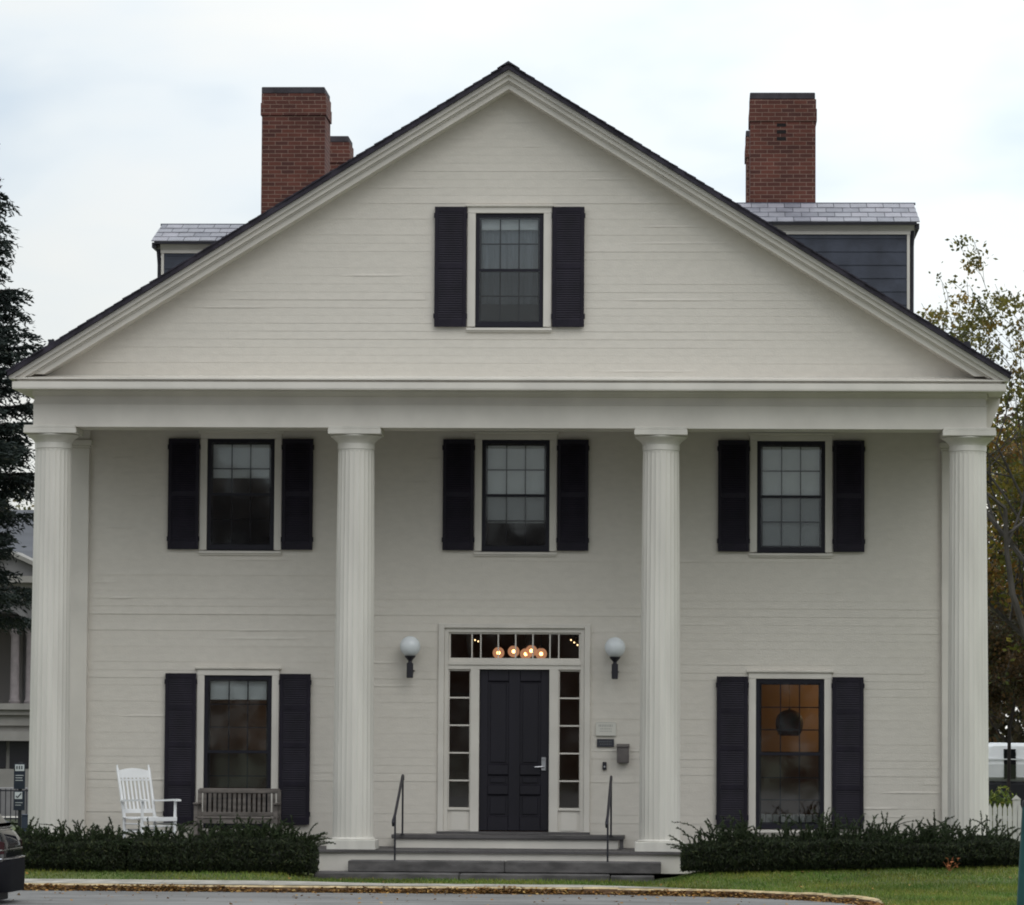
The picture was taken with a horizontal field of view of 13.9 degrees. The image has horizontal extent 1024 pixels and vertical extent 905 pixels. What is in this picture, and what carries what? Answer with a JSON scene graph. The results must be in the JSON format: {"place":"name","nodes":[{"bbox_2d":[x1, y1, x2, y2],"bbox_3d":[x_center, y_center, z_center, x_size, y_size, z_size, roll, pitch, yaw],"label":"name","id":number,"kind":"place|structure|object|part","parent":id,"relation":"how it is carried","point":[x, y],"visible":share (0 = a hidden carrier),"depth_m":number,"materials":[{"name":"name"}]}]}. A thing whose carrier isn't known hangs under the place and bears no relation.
{"place":"outdoors","nodes":[
{"label":"outdoors","id":0,"kind":"place"},
{"bbox_2d":[6,493,33,509],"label":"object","id":1,"kind":"object","parent":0,"point":[24,508],"depth_m":127.24,"materials":[{"name":"grey plant"}]},
{"bbox_2d":[6,820,119,885],"bbox_3d":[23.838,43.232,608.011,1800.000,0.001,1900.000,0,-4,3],"label":"ground","id":2,"kind":"structure","parent":0,"point":[15,823],"depth_m":102.75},
{"bbox_2d":[0,787,27,821],"bbox_3d":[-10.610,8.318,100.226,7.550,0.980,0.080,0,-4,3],"label":"iron fence","id":3,"kind":"object","parent":2,"relation":"on","point":[10,790],"visible":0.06,"depth_m":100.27,"materials":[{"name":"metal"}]},
{"bbox_2d":[0,510,33,787],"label":"civic building","id":4,"kind":"structure","parent":2,"relation":"on","point":[15,662],"depth_m":110.85,"materials":[{"name":"grey stone"}]},
{"bbox_2d":[0,622,22,702],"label":"doorway","id":5,"kind":"structure","parent":4,"relation":"in","point":[5,640],"depth_m":113.07,"materials":[{"name":"grey"}]},
{"bbox_2d":[0,741,28,767],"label":"basement window","id":6,"kind":"structure","parent":4,"relation":"in","point":[19,750],"depth_m":110.80,"materials":[{"name":"black glass"}]},
{"bbox_2d":[0,177,45,634],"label":"conifer","id":7,"kind":"object","parent":2,"relation":"on","point":[15,452],"visible":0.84,"depth_m":75.40,"materials":[{"name":"green plant"}]},
{"bbox_2d":[987,505,1021,673],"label":"tree","id":8,"kind":"object","parent":2,"relation":"on","point":[990,619],"depth_m":123.74,"materials":[{"name":"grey plant"}]},
{"bbox_2d":[986,335,1023,689],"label":"tree","id":9,"kind":"object","parent":2,"relation":"on","point":[991,573],"visible":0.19,"depth_m":89.74,"materials":[{"name":"green plant"}]},
{"bbox_2d":[986,389,1023,624],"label":"tree","id":10,"kind":"object","parent":2,"relation":"on","point":[1003,595],"visible":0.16,"depth_m":93.64,"materials":[{"name":"green plant"}]},
{"bbox_2d":[987,349,1023,742],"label":"tree","id":11,"kind":"object","parent":2,"relation":"on","point":[998,717],"visible":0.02,"depth_m":117.47,"materials":[{"name":"green plant"}]},
{"bbox_2d":[988,548,1022,628],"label":"tree","id":12,"kind":"object","parent":2,"relation":"on","point":[1004,592],"visible":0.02,"depth_m":122.51,"materials":[{"name":"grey plant"}]},
{"bbox_2d":[988,743,1023,810],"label":"van","id":13,"kind":"object","parent":2,"relation":"on","point":[997,754],"visible":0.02,"depth_m":98.32,"materials":[{"name":"white paint"}]},
{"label":"side window","id":14,"kind":"part","parent":13,"relation":"part of","materials":[{"name":"black glass"}]},
{"bbox_2d":[988,593,1023,742],"bbox_3d":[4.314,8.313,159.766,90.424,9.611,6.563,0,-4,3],"label":"tree","id":15,"kind":"object","parent":2,"relation":"on","point":[1000,727],"depth_m":157.50,"materials":[{"name":"green plant"}]},
{"bbox_2d":[988,613,1023,808],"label":"tree","id":16,"kind":"object","parent":2,"relation":"on","point":[999,691],"visible":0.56,"depth_m":93.10,"materials":[{"name":"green plant"}]},
{"bbox_2d":[24,879,686,888],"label":"walk","id":17,"kind":"structure","parent":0,"point":[136,881],"depth_m":56.71,"materials":[{"name":"concrete"}]},
{"bbox_2d":[0,890,854,904],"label":"road","id":18,"kind":"structure","parent":0,"point":[33,897],"depth_m":53.90,"materials":[{"name":"grey asphalt"}]},
{"bbox_2d":[0,814,24,899],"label":"car","id":19,"kind":"object","parent":18,"relation":"on","point":[12,869],"visible":1,"depth_m":51.89,"materials":[{"name":"black paint"}]},
{"bbox_3d":[-7.629,4.412,52.205,2.580,0.588,1.656,0,-4,3],"label":"window","id":20,"kind":"part","parent":19,"relation":"part of","materials":[{"name":"glass"}]},
{"bbox_2d":[24,883,882,903],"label":"kerb","id":21,"kind":"structure","parent":18,"relation":"on","point":[852,898],"depth_m":56.01,"materials":[{"name":"concrete"}]},
{"bbox_2d":[0,0,1023,728],"label":"sky","id":22,"kind":"structure","parent":0,"point":[121,120],"materials":[{"name":"white"}]},
{"bbox_2d":[12,828,1018,904],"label":"lawn","id":23,"kind":"structure","parent":0,"point":[274,876],"depth_m":57.26,"materials":[{"name":"plant"}]},
{"bbox_2d":[13,762,24,826],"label":"parking sign","id":24,"kind":"object","parent":23,"relation":"on","point":[19,785],"visible":0.94,"depth_m":85.21,"materials":[{"name":"black metal"}]},
{"bbox_2d":[21,814,27,831],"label":"utility box","id":25,"kind":"object","parent":23,"relation":"on","point":[24,823],"visible":0.23,"depth_m":86.11,"materials":[{"name":"grey metal"}]},
{"bbox_2d":[5,816,137,871],"bbox_3d":[-6.114,5.462,58.638,2.508,0.805,1.165,0,-4,3],"label":"hedge","id":26,"kind":"object","parent":23,"relation":"on","point":[94,847],"visible":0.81,"depth_m":58.23,"materials":[{"name":"green plant"}]},
{"bbox_2d":[106,814,335,874],"bbox_3d":[-4.023,5.442,58.517,3.177,0.858,1.152,0,-4,3],"label":"hedge","id":27,"kind":"object","parent":23,"relation":"on","point":[255,847],"visible":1,"depth_m":58.09,"materials":[{"name":"green plant"}]},
{"bbox_2d":[5,61,1011,881],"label":"house","id":28,"kind":"structure","parent":23,"relation":"on","point":[501,355],"depth_m":61.55,"materials":[{"name":"beige paint"}]},
{"bbox_2d":[116,765,180,837],"bbox_3d":[-5.272,5.090,60.541,0.680,1.177,0.956,4,-5,-39],"label":"rocking chair","id":29,"kind":"object","parent":28,"relation":"on","point":[133,773],"visible":0.74,"depth_m":60.66,"materials":[{"name":"white paint"}]},
{"bbox_2d":[193,788,280,835],"bbox_3d":[-3.990,5.301,61.070,1.232,0.835,0.560,0,-4,3],"label":"bench","id":30,"kind":"object","parent":28,"relation":"on","point":[229,815],"visible":0.76,"depth_m":61.31,"materials":[{"name":"grey wood"}]},
{"bbox_2d":[163,667,311,832],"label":"window","id":31,"kind":"structure","parent":28,"relation":"in","point":[247,725],"depth_m":61.91,"materials":[{"name":"beige paint"}]},
{"bbox_2d":[167,430,313,554],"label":"window","id":32,"kind":"structure","parent":28,"relation":"in","point":[247,478],"depth_m":62.15,"materials":[{"name":"beige paint"}]},
{"bbox_2d":[392,774,403,860],"bbox_3d":[-1.616,5.270,59.854,0.063,1.365,2.039,0,-4,2],"label":"handrail","id":33,"kind":"object","parent":28,"relation":"on","point":[401,785],"visible":1,"depth_m":59.81,"materials":[{"name":"black metal"}]},
{"bbox_2d":[400,636,419,677],"bbox_3d":[-1.494,3.004,61.729,0.304,0.615,0.397,0,-4,3],"label":"wall lamp","id":34,"kind":"object","parent":28,"relation":"attached to","point":[410,647],"visible":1,"depth_m":61.61,"materials":[{"name":"white glass"}]},
{"bbox_2d":[433,205,584,331],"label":"window","id":35,"kind":"structure","parent":28,"relation":"in","point":[511,257],"depth_m":60.12,"materials":[{"name":"beige paint"}]},
{"bbox_2d":[479,669,548,830],"bbox_3d":[0.031,4.373,61.784,1.028,2.363,0.131,0,-4,3],"label":"door","id":36,"kind":"structure","parent":28,"relation":"in","point":[514,718],"depth_m":61.80,"materials":[{"name":"paint"}]},
{"bbox_2d":[493,634,546,657],"bbox_3d":[0.215,2.753,63.545,1.002,0.756,0.508,0,-4,3],"label":"pendant lamp","id":37,"kind":"object","parent":28,"relation":"hanging from","point":[526,652],"visible":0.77,"depth_m":63.40,"materials":[{"name":"clear glass"}]},
{"bbox_2d":[442,431,608,556],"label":"window","id":38,"kind":"structure","parent":28,"relation":"in","point":[525,506],"depth_m":61.97,"materials":[{"name":"beige paint"}]},
{"bbox_2d":[570,634,578,645],"bbox_3d":[0.954,2.856,64.395,0.209,0.209,0.024,0,-4,3],"label":"track light","id":39,"kind":"object","parent":28,"relation":"attached to","point":[574,638],"visible":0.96,"depth_m":64.39,"materials":[{"name":"black metal"}]},
{"bbox_2d":[602,762,606,769],"bbox_3d":[1.357,4.596,61.620,0.060,0.120,0.035,0,-4,3],"label":"doorbell","id":40,"kind":"object","parent":28,"relation":"attached to","point":[604,766],"visible":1,"depth_m":61.61,"materials":[{"name":"black metal"}]},
{"bbox_2d":[597,739,613,746],"bbox_3d":[1.371,4.261,61.649,0.252,0.116,0.016,0,-4,3],"label":"wall plaque","id":41,"kind":"object","parent":28,"relation":"attached to","point":[605,742],"depth_m":61.64,"materials":[{"name":"grey metal"}]},
{"bbox_2d":[596,722,615,735],"bbox_3d":[1.378,4.057,61.661,0.296,0.204,0.019,0,-4,3],"label":"wall plaque","id":42,"kind":"object","parent":28,"relation":"attached to","point":[605,728],"depth_m":61.65,"materials":[{"name":"grey metal"}]},
{"bbox_2d":[605,775,612,861],"bbox_3d":[1.382,5.280,59.723,0.060,1.365,2.039,0,-4,3],"label":"handrail","id":43,"kind":"object","parent":28,"relation":"on","point":[609,806],"visible":1,"depth_m":59.56,"materials":[{"name":"black metal"}]},
{"bbox_2d":[605,637,624,678],"bbox_3d":[1.509,3.014,61.598,0.304,0.615,0.397,0,-4,3],"label":"wall lamp","id":44,"kind":"object","parent":28,"relation":"attached to","point":[614,648],"visible":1,"depth_m":61.48,"materials":[{"name":"white glass"}]},
{"bbox_2d":[617,744,628,762],"bbox_3d":[1.626,4.409,61.576,0.188,0.278,0.125,0,-4,3],"label":"mailbox","id":45,"kind":"object","parent":28,"relation":"attached to","point":[622,753],"visible":1,"depth_m":61.53,"materials":[{"name":"grey metal"}]},
{"bbox_2d":[776,685,802,735],"bbox_3d":[4.151,3.711,62.894,0.416,1.055,0.416,0,-4,3],"label":"hanging lampshade","id":46,"kind":"object","parent":28,"relation":"hanging from","point":[789,718],"visible":0.84,"depth_m":62.72,"materials":[{"name":"black metal"}]},
{"bbox_2d":[715,670,864,833],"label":"window","id":47,"kind":"structure","parent":28,"relation":"in","point":[779,775],"depth_m":61.55,"materials":[{"name":"beige paint"}]},
{"bbox_2d":[717,432,864,557],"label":"window","id":48,"kind":"structure","parent":28,"relation":"in","point":[792,475],"depth_m":61.79,"materials":[{"name":"beige paint"}]},
{"bbox_2d":[13,867,1010,904],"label":"fallen leaves","id":49,"kind":"object","parent":23,"relation":"on","point":[373,890],"visible":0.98,"depth_m":55.94,"materials":[{"name":"brown plant"}]},
{"bbox_2d":[666,807,1020,873],"bbox_3d":[4.793,5.357,58.106,5.332,0.951,1.242,0,-4,3],"label":"hedge","id":50,"kind":"object","parent":23,"relation":"on","point":[740,848],"visible":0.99,"depth_m":57.70,"materials":[{"name":"green plant"}]},
{"bbox_2d":[917,234,1023,637],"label":"tree","id":51,"kind":"object","parent":23,"relation":"on","point":[990,326],"visible":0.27,"depth_m":84.34,"materials":[{"name":"green plant"}]},
{"bbox_2d":[989,785,1020,834],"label":"shrub","id":52,"kind":"object","parent":23,"relation":"on","point":[1002,802],"visible":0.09,"depth_m":68.58,"materials":[{"name":"green plant"}]},
{"bbox_2d":[989,795,1021,840],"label":"picket fence","id":53,"kind":"object","parent":23,"relation":"on","point":[1013,817],"visible":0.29,"depth_m":67.47,"materials":[{"name":"white paint"}]},
{"bbox_2d":[1017,800,1023,904],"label":"post","id":54,"kind":"object","parent":23,"relation":"on","point":[1020,895],"visible":1,"depth_m":45.57,"materials":[{"name":"green metal"}]},
{"bbox_2d":[944,857,958,870],"bbox_3d":[6.000,5.614,57.312,0.204,0.215,0.139,3,-5,-34],"label":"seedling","id":55,"kind":"object","parent":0,"point":[948,865],"visible":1,"depth_m":57.30,"materials":[{"name":"brown plant"}]}
]}

